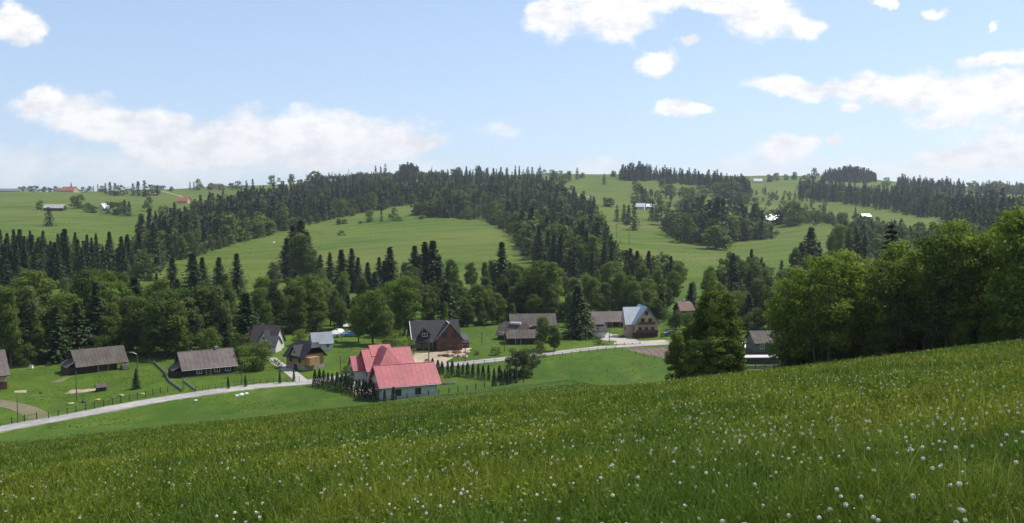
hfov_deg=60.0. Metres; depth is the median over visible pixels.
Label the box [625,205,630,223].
spruce tree
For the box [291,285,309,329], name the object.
broadleaf tree
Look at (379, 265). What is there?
spruce tree
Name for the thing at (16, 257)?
spruce tree
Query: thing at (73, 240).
spruce tree
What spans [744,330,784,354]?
grey house
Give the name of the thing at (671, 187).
hill tree
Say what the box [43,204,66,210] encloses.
hay barn
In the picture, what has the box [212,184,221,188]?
tall ridge house
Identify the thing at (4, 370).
village house
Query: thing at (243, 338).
bush
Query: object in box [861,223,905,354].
spruce tree
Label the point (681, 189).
hill tree
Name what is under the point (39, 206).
hill tree
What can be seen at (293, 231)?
spruce tree
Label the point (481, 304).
broadleaf tree
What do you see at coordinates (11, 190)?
long farm building
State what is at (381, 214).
spruce tree
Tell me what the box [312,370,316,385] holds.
thuja
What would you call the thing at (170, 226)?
spruce tree
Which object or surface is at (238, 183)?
hill tree
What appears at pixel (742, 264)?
broadleaf tree
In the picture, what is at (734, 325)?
leafy tree
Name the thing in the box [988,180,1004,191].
hill tree
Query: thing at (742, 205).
spruce tree
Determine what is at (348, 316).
bush
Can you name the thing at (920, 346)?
undergrowth shrub
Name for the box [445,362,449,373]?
thuja
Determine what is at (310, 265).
broadleaf tree
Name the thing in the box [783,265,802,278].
broadleaf tree
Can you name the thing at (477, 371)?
thuja
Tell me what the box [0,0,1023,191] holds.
sky
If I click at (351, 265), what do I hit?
spruce tree
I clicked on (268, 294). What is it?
broadleaf tree
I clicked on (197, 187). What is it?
hill tree
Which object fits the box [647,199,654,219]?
spruce tree
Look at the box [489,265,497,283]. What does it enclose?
broadleaf tree
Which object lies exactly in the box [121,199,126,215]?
spruce tree
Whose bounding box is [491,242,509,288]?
spruce tree
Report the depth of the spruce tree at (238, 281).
330.01 m
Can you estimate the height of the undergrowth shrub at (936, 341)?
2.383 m
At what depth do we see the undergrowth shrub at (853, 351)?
86.25 m
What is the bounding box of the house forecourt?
[614,337,666,343]
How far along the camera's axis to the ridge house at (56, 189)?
1471.63 m
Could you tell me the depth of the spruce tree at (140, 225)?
556.08 m
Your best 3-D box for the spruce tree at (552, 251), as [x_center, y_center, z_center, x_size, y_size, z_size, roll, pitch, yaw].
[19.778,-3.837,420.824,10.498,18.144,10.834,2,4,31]
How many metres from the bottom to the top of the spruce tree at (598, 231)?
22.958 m
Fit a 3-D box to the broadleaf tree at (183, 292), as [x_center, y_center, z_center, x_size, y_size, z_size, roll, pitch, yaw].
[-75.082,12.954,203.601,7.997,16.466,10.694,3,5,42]
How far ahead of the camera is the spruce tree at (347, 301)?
251.50 m
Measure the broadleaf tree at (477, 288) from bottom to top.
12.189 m
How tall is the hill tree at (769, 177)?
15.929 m
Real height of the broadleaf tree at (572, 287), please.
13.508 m
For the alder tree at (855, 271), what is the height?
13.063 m
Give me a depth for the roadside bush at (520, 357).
171.72 m
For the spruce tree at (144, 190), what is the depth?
1185.68 m
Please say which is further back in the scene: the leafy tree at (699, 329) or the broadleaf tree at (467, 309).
the broadleaf tree at (467, 309)
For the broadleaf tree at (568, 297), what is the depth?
258.79 m
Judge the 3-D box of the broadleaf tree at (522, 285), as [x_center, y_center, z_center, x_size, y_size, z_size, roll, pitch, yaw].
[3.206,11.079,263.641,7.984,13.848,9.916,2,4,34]
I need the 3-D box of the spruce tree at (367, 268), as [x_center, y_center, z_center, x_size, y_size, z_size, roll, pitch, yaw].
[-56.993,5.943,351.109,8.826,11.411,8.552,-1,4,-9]
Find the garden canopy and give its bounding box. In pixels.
[332,330,342,341]
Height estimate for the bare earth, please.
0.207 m
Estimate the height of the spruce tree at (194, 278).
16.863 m
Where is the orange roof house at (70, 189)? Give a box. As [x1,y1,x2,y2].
[60,183,78,191]
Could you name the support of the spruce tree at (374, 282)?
on the ground at (464, 242)
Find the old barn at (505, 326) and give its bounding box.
[495,321,533,339]
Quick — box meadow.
[0,339,1023,522]
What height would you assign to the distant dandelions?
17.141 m
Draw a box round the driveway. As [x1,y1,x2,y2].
[269,358,306,380]
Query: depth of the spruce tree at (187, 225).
540.26 m
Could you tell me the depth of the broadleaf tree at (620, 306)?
260.62 m
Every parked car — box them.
[343,331,357,336]
[662,330,679,335]
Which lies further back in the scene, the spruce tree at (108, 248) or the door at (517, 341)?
the spruce tree at (108, 248)
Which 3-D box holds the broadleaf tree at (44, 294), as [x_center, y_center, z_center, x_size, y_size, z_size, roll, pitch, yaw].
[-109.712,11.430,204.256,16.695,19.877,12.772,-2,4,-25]
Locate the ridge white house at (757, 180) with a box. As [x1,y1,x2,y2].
[753,179,762,182]
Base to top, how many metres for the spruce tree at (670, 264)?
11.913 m
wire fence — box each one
[2,412,37,423]
[48,387,167,418]
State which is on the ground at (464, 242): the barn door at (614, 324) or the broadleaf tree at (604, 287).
the broadleaf tree at (604, 287)
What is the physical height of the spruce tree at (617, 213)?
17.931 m
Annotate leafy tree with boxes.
[662,331,687,380]
[678,321,697,373]
[687,276,725,373]
[687,298,714,349]
[703,301,730,372]
[708,285,749,374]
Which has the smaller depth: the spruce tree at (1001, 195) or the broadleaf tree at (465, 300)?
the broadleaf tree at (465, 300)
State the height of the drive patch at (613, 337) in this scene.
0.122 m
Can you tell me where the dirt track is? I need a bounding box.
[0,399,52,419]
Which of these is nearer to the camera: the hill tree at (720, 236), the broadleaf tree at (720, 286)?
the broadleaf tree at (720, 286)
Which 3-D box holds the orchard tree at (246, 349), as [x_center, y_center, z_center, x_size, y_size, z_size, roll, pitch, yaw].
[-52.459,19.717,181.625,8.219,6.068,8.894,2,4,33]
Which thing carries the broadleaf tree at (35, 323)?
on the ground at (464, 242)
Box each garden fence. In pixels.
[195,377,299,390]
[312,382,372,401]
[373,378,523,401]
[440,346,614,365]
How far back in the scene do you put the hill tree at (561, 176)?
1365.24 m
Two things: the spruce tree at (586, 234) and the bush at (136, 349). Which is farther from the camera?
the spruce tree at (586, 234)
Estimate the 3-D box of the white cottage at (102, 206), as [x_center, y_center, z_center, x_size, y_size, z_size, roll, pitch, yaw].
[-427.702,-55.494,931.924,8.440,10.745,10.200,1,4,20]
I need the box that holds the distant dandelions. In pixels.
[0,337,1021,518]
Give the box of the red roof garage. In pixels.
[367,361,441,400]
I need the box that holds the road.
[0,342,745,431]
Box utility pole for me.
[425,339,431,361]
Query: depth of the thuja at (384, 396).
148.66 m
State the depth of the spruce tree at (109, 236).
440.99 m
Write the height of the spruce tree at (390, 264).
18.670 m
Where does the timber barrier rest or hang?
on the ground at (464, 242)
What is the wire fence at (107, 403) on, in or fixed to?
on the ground at (464, 242)
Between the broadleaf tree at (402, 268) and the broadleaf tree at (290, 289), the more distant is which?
the broadleaf tree at (402, 268)
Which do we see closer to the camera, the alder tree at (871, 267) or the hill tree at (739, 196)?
the alder tree at (871, 267)
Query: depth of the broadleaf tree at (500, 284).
280.50 m
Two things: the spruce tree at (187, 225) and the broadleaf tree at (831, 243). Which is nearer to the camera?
the broadleaf tree at (831, 243)
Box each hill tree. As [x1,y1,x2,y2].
[25,186,34,191]
[35,200,43,209]
[68,195,79,208]
[74,194,85,207]
[82,202,93,211]
[89,204,98,212]
[102,201,114,212]
[109,202,121,214]
[111,185,128,195]
[141,196,153,210]
[145,184,159,195]
[194,178,203,189]
[207,183,214,189]
[217,184,225,189]
[220,214,248,240]
[231,181,244,188]
[251,220,266,238]
[253,216,276,235]
[268,175,276,185]
[288,174,295,184]
[306,171,325,183]
[314,172,323,180]
[365,209,373,221]
[388,207,398,220]
[549,171,560,181]
[557,173,568,183]
[565,171,571,180]
[602,197,609,205]
[608,198,615,205]
[621,213,630,224]
[631,182,644,193]
[651,204,668,224]
[658,179,665,185]
[658,184,668,192]
[665,184,677,194]
[671,213,703,243]
[677,187,690,205]
[680,187,699,206]
[696,185,710,197]
[701,225,735,249]
[709,182,732,199]
[715,181,743,202]
[721,213,743,234]
[735,192,744,204]
[742,192,751,202]
[749,197,759,205]
[751,218,767,238]
[765,224,779,237]
[766,174,774,181]
[768,204,790,224]
[772,173,780,180]
[782,200,808,224]
[792,172,798,179]
[810,168,819,178]
[881,177,892,185]
[965,181,978,192]
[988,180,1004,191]
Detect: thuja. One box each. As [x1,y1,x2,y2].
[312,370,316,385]
[317,369,321,386]
[320,370,325,386]
[325,373,329,387]
[330,373,334,388]
[334,372,340,390]
[338,374,344,390]
[342,373,348,390]
[347,377,351,392]
[349,378,355,393]
[353,379,357,394]
[357,379,361,395]
[360,379,365,397]
[363,381,369,398]
[365,379,374,399]
[371,383,375,398]
[374,390,378,402]
[382,389,386,401]
[390,386,396,400]
[436,360,439,372]
[439,361,444,373]
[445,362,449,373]
[449,361,454,375]
[460,364,464,376]
[465,362,470,377]
[470,364,474,377]
[476,364,480,378]
[480,365,485,378]
[486,365,490,379]
[491,372,496,385]
[496,365,501,381]
[499,370,503,385]
[504,369,509,384]
[509,370,513,383]
[512,367,518,382]
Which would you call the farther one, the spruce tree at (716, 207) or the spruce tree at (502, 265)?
the spruce tree at (716, 207)
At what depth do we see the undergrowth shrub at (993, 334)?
80.21 m
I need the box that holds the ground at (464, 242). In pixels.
[0,174,1023,522]
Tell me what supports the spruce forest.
on the ground at (464, 242)
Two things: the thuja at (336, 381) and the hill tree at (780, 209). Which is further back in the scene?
the hill tree at (780, 209)
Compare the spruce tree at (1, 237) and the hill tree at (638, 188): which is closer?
the spruce tree at (1, 237)
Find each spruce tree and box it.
[0,229,3,246]
[0,237,12,254]
[0,246,8,273]
[0,254,17,287]
[3,233,12,248]
[7,250,16,285]
[10,229,15,249]
[10,240,23,278]
[18,237,30,269]
[18,240,21,261]
[20,246,29,279]
[26,252,39,285]
[27,243,31,260]
[28,234,35,264]
[28,244,49,278]
[36,306,79,364]
[39,240,49,273]
[43,207,56,226]
[46,241,52,272]
[46,242,66,283]
[47,303,103,359]
[48,251,68,287]
[56,233,59,244]
[58,229,75,268]
[62,247,74,277]
[63,249,75,283]
[71,232,76,247]
[71,239,86,277]
[76,247,87,278]
[79,282,92,328]
[81,282,116,347]
[88,238,96,257]
[94,233,100,254]
[104,232,115,253]
[104,239,115,258]
[106,182,111,194]
[114,236,133,270]
[116,246,131,280]
[120,276,146,341]
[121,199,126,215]
[123,234,139,266]
[124,201,133,215]
[130,369,142,389]
[132,232,146,268]
[133,181,141,195]
[135,215,143,232]
[139,180,150,196]
[142,222,176,266]
[156,212,163,227]
[161,220,167,250]
[162,226,176,261]
[165,257,185,289]
[167,222,173,248]
[172,279,182,290]
[175,224,185,255]
[179,253,212,290]
[182,214,190,240]
[198,257,211,287]
[207,257,225,289]
[212,322,235,353]
[228,253,252,296]
[230,293,264,344]
[266,225,297,278]
[276,238,295,277]
[281,220,323,276]
[281,271,299,291]
[295,231,316,270]
[314,255,330,279]
[325,253,334,284]
[330,249,353,289]
[335,295,351,326]
[337,248,367,293]
[351,257,363,291]
[364,262,371,288]
[364,271,372,291]
[365,257,380,289]
[368,272,380,291]
[369,272,383,292]
[378,208,383,221]
[378,246,400,292]
[379,262,386,292]
[399,246,430,284]
[414,256,438,289]
[419,241,431,282]
[422,240,449,289]
[428,283,471,325]
[435,255,448,288]
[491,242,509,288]
[496,282,519,319]
[506,262,510,280]
[527,205,535,227]
[529,226,545,262]
[544,234,556,262]
[550,208,555,223]
[554,238,565,273]
[555,234,568,275]
[557,286,601,339]
[566,260,582,285]
[577,220,586,239]
[583,229,590,260]
[587,244,598,276]
[593,217,600,239]
[594,221,603,243]
[594,245,609,275]
[598,223,602,244]
[607,246,614,267]
[613,205,620,221]
[621,204,626,221]
[622,248,633,275]
[625,200,641,229]
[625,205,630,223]
[630,251,640,278]
[637,186,648,203]
[642,189,647,202]
[643,251,661,277]
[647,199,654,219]
[648,267,654,282]
[658,293,669,318]
[661,269,667,281]
[665,263,669,279]
[666,303,683,323]
[668,256,673,271]
[683,199,688,212]
[684,283,698,308]
[697,197,704,214]
[704,197,721,239]
[704,199,712,215]
[704,210,710,239]
[717,196,731,242]
[722,274,727,289]
[725,253,744,290]
[728,283,733,299]
[740,202,746,213]
[741,207,749,240]
[741,272,754,291]
[741,294,759,329]
[746,249,754,285]
[752,204,757,218]
[787,227,826,268]
[796,243,806,271]
[815,242,823,264]
[847,233,870,260]
[857,235,874,260]
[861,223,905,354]
[983,188,995,210]
[997,188,1006,208]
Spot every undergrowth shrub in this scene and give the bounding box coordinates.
[679,336,713,377]
[693,333,738,375]
[710,337,744,374]
[776,341,805,367]
[797,344,822,365]
[818,344,846,362]
[838,337,864,359]
[861,330,889,356]
[883,320,917,353]
[894,331,918,353]
[907,323,943,350]
[922,333,943,349]
[947,321,971,346]
[967,323,986,344]
[976,316,1001,342]
[997,314,1023,338]
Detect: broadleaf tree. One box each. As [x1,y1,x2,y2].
[0,285,23,367]
[0,287,49,363]
[6,268,69,350]
[16,280,46,361]
[24,291,43,348]
[28,316,44,361]
[33,301,70,348]
[44,290,91,341]
[45,291,69,330]
[59,277,69,293]
[60,262,101,309]
[63,280,84,297]
[79,269,134,326]
[85,281,124,330]
[93,315,123,346]
[106,303,123,344]
[116,272,129,291]
[116,292,139,337]
[121,295,159,353]
[121,326,136,354]
[139,323,159,357]
[140,289,188,357]
[143,277,172,307]
[165,308,189,353]
[171,283,204,340]
[179,297,206,350]
[186,284,221,337]
[194,318,205,347]
[197,281,208,309]
[198,324,221,349]
[205,285,227,334]
[216,280,237,328]
[217,300,234,335]
[218,273,230,286]
[231,289,241,319]
[236,290,245,318]
[250,273,270,299]
[250,285,271,324]
[258,301,274,324]
[262,287,278,300]
[267,261,283,282]
[267,276,284,322]
[275,294,289,326]
[280,295,296,326]
[282,277,294,296]
[284,279,302,322]
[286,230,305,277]
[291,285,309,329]
[292,235,314,275]
[293,275,303,283]
[299,273,331,325]
[302,275,326,330]
[303,250,318,274]
[305,293,329,330]
[317,268,326,277]
[323,274,334,293]
[323,290,336,324]
[327,289,339,328]
[332,300,348,327]
[333,274,349,300]
[337,271,350,293]
[347,303,364,341]
[349,297,357,317]
[350,285,390,344]
[355,277,369,302]
[357,293,364,306]
[375,309,396,339]
[377,277,407,324]
[386,275,422,334]
[396,270,424,302]
[398,262,410,276]
[411,265,420,285]
[415,287,434,319]
[420,285,436,316]
[423,299,436,319]
[429,281,439,304]
[435,281,452,315]
[442,302,448,319]
[444,259,459,282]
[449,269,459,283]
[452,283,460,310]
[454,279,464,295]
[454,287,469,320]
[456,296,472,316]
[460,303,475,325]
[461,298,468,324]
[463,262,478,284]
[466,283,489,322]
[477,297,484,323]
[479,274,492,296]
[479,286,493,319]
[480,262,487,281]
[483,267,490,284]
[487,260,493,279]
[487,296,496,324]
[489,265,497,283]
[490,292,506,323]
[494,273,507,303]
[502,267,521,301]
[506,286,519,313]
[507,263,526,289]
[509,303,515,313]
[511,276,534,313]
[523,264,541,295]
[524,261,549,299]
[524,293,543,313]
[524,298,536,313]
[535,261,567,299]
[535,315,550,348]
[539,283,557,317]
[542,261,560,313]
[547,325,561,350]
[558,303,567,320]
[561,275,569,297]
[563,292,572,317]
[566,277,579,305]
[574,239,587,273]
[581,274,592,306]
[582,276,600,311]
[584,234,601,263]
[591,293,607,310]
[594,269,600,288]
[598,280,611,310]
[600,261,617,283]
[606,277,616,308]
[609,271,627,310]
[610,260,621,277]
[618,300,623,310]
[620,273,637,291]
[623,279,644,305]
[627,289,645,306]
[633,265,652,286]
[634,258,645,271]
[637,277,660,303]
[642,288,653,309]
[650,298,665,318]
[651,269,667,298]
[664,286,675,312]
[666,271,681,299]
[672,260,688,282]
[672,262,685,288]
[673,310,681,326]
[691,281,696,300]
[699,272,718,293]
[701,265,716,290]
[707,279,726,293]
[713,268,722,282]
[724,289,745,319]
[736,259,748,288]
[742,291,753,318]
[744,256,751,268]
[746,278,765,324]
[747,261,763,279]
[748,307,767,329]
[758,286,774,329]
[760,266,771,283]
[762,275,774,287]
[763,289,782,323]
[771,270,788,299]
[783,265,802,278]
[788,247,801,266]
[800,254,812,270]
[824,233,837,256]
[829,224,847,251]
[841,228,854,251]
[862,254,877,267]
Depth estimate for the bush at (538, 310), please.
258.19 m
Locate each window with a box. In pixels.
[395,389,400,395]
[415,388,420,394]
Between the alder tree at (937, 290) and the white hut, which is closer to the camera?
the alder tree at (937, 290)
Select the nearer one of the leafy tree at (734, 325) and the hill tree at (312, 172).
the leafy tree at (734, 325)
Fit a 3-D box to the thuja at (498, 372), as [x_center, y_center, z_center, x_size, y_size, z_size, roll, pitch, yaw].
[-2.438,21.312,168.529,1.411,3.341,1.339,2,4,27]
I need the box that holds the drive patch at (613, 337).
[597,333,620,340]
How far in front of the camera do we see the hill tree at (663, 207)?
852.19 m
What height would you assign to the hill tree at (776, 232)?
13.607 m
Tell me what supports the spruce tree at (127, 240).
on the ground at (464, 242)
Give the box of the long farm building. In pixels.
[0,189,22,191]
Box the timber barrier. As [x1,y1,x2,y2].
[745,363,777,368]
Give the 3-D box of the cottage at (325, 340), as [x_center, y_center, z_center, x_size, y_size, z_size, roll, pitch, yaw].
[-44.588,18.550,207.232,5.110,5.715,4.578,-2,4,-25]
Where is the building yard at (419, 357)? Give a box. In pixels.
[413,348,470,362]
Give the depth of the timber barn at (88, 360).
179.02 m
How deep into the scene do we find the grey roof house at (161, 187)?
1471.80 m
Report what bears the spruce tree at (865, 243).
on the ground at (464, 242)
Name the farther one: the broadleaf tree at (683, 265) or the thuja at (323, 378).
the broadleaf tree at (683, 265)
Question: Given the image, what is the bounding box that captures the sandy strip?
[14,390,26,392]
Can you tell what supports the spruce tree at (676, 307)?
on the ground at (464, 242)
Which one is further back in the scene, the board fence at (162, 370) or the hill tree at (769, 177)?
the hill tree at (769, 177)
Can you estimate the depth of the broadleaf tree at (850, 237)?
444.02 m
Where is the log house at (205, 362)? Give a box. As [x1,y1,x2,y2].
[167,346,237,377]
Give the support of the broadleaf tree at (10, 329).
on the ground at (464, 242)
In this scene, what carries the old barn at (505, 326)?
on the ground at (464, 242)
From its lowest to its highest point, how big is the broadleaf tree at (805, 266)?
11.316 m
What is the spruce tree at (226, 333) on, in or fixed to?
on the ground at (464, 242)
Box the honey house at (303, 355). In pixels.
[282,340,327,370]
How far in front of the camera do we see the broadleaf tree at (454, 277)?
324.71 m
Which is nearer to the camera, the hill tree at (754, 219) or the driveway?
the driveway
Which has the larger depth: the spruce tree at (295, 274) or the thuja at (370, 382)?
the spruce tree at (295, 274)
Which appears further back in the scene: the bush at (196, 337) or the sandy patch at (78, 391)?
the bush at (196, 337)
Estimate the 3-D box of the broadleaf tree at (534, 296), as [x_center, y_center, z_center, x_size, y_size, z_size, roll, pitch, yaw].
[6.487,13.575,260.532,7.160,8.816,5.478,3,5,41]
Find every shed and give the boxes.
[505,329,541,344]
[742,355,779,363]
[860,214,871,218]
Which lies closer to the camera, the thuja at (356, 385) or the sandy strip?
the thuja at (356, 385)
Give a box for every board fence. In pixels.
[147,359,181,390]
[183,378,195,390]
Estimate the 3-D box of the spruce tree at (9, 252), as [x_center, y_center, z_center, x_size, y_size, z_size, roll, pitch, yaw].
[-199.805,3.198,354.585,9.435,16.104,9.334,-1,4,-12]
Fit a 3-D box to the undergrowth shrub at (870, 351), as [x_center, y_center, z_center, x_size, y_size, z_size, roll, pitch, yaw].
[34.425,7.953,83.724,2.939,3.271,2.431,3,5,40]
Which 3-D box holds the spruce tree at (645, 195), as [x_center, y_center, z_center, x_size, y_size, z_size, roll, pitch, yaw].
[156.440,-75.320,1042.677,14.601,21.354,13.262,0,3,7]
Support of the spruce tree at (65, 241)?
on the ground at (464, 242)
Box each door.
[98,365,107,371]
[206,369,210,374]
[515,339,520,343]
[612,322,619,326]
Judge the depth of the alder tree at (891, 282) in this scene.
83.48 m
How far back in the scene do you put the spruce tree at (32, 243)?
415.67 m
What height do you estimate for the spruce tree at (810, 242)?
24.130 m
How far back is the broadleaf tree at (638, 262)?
385.07 m
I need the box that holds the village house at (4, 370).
[0,349,10,389]
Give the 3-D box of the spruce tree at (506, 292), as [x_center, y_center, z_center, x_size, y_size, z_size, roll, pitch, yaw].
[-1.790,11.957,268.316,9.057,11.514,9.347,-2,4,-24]
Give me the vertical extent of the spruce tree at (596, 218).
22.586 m
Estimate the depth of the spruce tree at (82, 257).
372.63 m
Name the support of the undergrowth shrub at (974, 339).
on the ground at (464, 242)
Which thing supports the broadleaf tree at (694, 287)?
on the ground at (464, 242)
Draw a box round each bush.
[8,343,38,365]
[85,335,114,348]
[132,338,149,355]
[151,339,175,357]
[181,332,207,350]
[211,336,223,347]
[229,333,254,355]
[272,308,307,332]
[290,329,309,344]
[300,310,329,331]
[331,309,350,327]
[340,365,353,377]
[376,337,407,346]
[384,332,415,350]
[388,309,403,331]
[420,309,434,319]
[452,312,463,325]
[476,311,490,325]
[490,347,500,355]
[505,347,531,377]
[517,348,540,375]
[531,303,542,313]
[531,340,546,356]
[555,299,572,320]
[657,311,665,321]
[666,313,683,329]
[680,310,695,326]
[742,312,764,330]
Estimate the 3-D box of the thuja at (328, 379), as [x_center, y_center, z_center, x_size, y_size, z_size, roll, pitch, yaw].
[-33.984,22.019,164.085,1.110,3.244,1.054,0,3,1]
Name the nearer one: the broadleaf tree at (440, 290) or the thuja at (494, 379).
the thuja at (494, 379)
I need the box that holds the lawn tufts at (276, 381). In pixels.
[1,307,756,429]
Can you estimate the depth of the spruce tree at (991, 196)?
770.08 m
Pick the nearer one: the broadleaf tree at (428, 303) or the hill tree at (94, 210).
the broadleaf tree at (428, 303)
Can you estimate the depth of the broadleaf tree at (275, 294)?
234.05 m
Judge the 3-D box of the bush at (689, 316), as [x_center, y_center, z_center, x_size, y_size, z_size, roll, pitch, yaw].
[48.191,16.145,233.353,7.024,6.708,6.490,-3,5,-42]
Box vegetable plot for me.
[625,347,671,357]
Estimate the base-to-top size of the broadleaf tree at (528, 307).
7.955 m
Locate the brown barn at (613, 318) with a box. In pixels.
[589,311,622,326]
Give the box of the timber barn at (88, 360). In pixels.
[59,345,128,374]
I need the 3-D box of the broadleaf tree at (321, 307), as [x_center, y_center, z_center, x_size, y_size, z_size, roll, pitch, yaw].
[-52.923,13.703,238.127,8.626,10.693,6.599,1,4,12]
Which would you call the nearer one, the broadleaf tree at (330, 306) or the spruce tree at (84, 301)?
the spruce tree at (84, 301)
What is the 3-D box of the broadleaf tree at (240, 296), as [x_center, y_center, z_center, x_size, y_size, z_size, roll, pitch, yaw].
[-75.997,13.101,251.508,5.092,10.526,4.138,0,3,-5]
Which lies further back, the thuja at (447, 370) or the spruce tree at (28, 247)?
the spruce tree at (28, 247)
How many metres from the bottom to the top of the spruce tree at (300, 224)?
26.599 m
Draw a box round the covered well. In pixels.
[94,383,107,391]
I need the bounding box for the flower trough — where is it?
[441,381,454,384]
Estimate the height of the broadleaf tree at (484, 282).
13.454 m
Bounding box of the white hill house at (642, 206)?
[635,203,645,209]
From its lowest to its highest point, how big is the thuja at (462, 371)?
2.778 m
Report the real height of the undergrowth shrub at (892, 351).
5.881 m
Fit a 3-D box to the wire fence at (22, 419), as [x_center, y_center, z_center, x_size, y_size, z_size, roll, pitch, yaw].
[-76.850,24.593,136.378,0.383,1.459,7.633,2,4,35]
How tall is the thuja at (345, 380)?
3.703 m
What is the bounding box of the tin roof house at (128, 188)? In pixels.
[124,186,134,190]
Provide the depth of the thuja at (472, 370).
172.16 m
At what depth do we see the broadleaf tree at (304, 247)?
382.83 m
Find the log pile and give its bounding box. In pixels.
[120,364,129,369]
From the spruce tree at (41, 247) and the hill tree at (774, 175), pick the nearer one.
the spruce tree at (41, 247)
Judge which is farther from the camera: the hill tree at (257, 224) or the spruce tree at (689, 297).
the hill tree at (257, 224)
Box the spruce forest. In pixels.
[0,161,1023,281]
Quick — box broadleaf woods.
[0,169,1023,283]
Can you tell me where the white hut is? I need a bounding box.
[588,317,607,337]
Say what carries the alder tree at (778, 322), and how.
on the ground at (464, 242)
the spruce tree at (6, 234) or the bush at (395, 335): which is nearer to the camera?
the bush at (395, 335)
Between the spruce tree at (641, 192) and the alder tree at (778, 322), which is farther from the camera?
the spruce tree at (641, 192)
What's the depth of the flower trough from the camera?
165.60 m
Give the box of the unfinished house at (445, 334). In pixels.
[407,319,470,350]
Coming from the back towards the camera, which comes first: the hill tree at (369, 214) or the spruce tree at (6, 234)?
the hill tree at (369, 214)
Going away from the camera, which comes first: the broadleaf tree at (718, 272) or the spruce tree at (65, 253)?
the broadleaf tree at (718, 272)
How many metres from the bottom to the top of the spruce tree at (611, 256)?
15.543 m
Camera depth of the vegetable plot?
204.57 m
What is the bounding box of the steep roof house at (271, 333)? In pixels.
[248,325,285,352]
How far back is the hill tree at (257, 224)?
644.98 m
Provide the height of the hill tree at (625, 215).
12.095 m
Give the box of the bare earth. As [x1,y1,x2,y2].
[50,376,70,382]
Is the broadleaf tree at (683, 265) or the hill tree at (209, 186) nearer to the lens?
the broadleaf tree at (683, 265)
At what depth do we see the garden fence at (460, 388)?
155.85 m
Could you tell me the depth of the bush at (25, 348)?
184.31 m
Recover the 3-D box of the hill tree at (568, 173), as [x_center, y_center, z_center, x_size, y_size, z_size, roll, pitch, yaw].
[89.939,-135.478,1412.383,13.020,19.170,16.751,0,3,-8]
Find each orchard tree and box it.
[234,344,250,367]
[236,343,270,370]
[247,340,281,369]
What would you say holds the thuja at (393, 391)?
on the ground at (464, 242)
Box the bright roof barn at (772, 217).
[766,214,776,221]
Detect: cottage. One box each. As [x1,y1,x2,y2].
[99,204,111,210]
[176,197,191,203]
[308,328,333,349]
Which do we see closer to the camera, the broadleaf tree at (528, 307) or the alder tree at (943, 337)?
the alder tree at (943, 337)
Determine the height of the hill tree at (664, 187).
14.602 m
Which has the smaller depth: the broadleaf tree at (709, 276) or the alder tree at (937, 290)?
the alder tree at (937, 290)
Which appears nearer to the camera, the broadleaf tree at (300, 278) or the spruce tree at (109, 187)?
the broadleaf tree at (300, 278)
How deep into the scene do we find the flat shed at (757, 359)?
189.34 m
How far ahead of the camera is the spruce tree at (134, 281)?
225.26 m
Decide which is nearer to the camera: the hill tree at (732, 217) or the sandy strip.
the sandy strip
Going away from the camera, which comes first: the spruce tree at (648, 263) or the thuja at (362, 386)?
the thuja at (362, 386)
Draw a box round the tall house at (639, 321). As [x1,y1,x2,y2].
[620,304,660,337]
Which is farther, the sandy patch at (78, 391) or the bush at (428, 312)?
the bush at (428, 312)
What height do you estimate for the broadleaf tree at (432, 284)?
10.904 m
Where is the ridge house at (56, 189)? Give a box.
[52,188,60,191]
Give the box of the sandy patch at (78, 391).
[65,388,95,393]
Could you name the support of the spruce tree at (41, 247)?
on the ground at (464, 242)
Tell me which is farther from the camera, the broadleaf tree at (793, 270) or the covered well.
the broadleaf tree at (793, 270)
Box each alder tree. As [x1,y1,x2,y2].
[758,266,818,366]
[769,267,841,366]
[772,277,826,365]
[788,255,854,363]
[795,259,862,359]
[814,244,877,360]
[842,258,895,356]
[843,261,879,356]
[846,258,920,352]
[866,239,931,348]
[875,249,916,349]
[887,235,959,350]
[915,235,967,347]
[916,213,989,346]
[940,227,1005,345]
[951,229,1015,343]
[976,198,1023,337]
[977,220,1019,339]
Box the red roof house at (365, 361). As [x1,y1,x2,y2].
[347,344,414,380]
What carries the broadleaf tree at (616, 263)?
on the ground at (464, 242)
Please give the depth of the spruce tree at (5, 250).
358.40 m
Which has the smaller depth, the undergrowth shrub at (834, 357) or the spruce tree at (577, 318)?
the undergrowth shrub at (834, 357)
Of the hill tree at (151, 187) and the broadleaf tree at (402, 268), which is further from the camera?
the hill tree at (151, 187)
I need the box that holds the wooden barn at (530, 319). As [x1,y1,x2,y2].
[508,313,556,330]
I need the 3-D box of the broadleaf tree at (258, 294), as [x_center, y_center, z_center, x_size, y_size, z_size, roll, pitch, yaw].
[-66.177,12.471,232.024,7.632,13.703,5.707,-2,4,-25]
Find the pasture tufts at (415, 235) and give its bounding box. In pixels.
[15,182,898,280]
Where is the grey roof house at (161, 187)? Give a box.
[154,186,165,189]
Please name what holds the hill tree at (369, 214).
on the ground at (464, 242)
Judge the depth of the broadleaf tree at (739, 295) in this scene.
247.75 m
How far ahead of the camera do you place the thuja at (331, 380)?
163.02 m
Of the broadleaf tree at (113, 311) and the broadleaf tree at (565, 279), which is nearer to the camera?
the broadleaf tree at (113, 311)
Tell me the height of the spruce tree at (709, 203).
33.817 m
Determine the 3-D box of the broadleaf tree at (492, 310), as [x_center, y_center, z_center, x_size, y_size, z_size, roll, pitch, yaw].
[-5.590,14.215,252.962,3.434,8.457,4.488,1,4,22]
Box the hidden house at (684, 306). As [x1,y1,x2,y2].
[672,299,694,320]

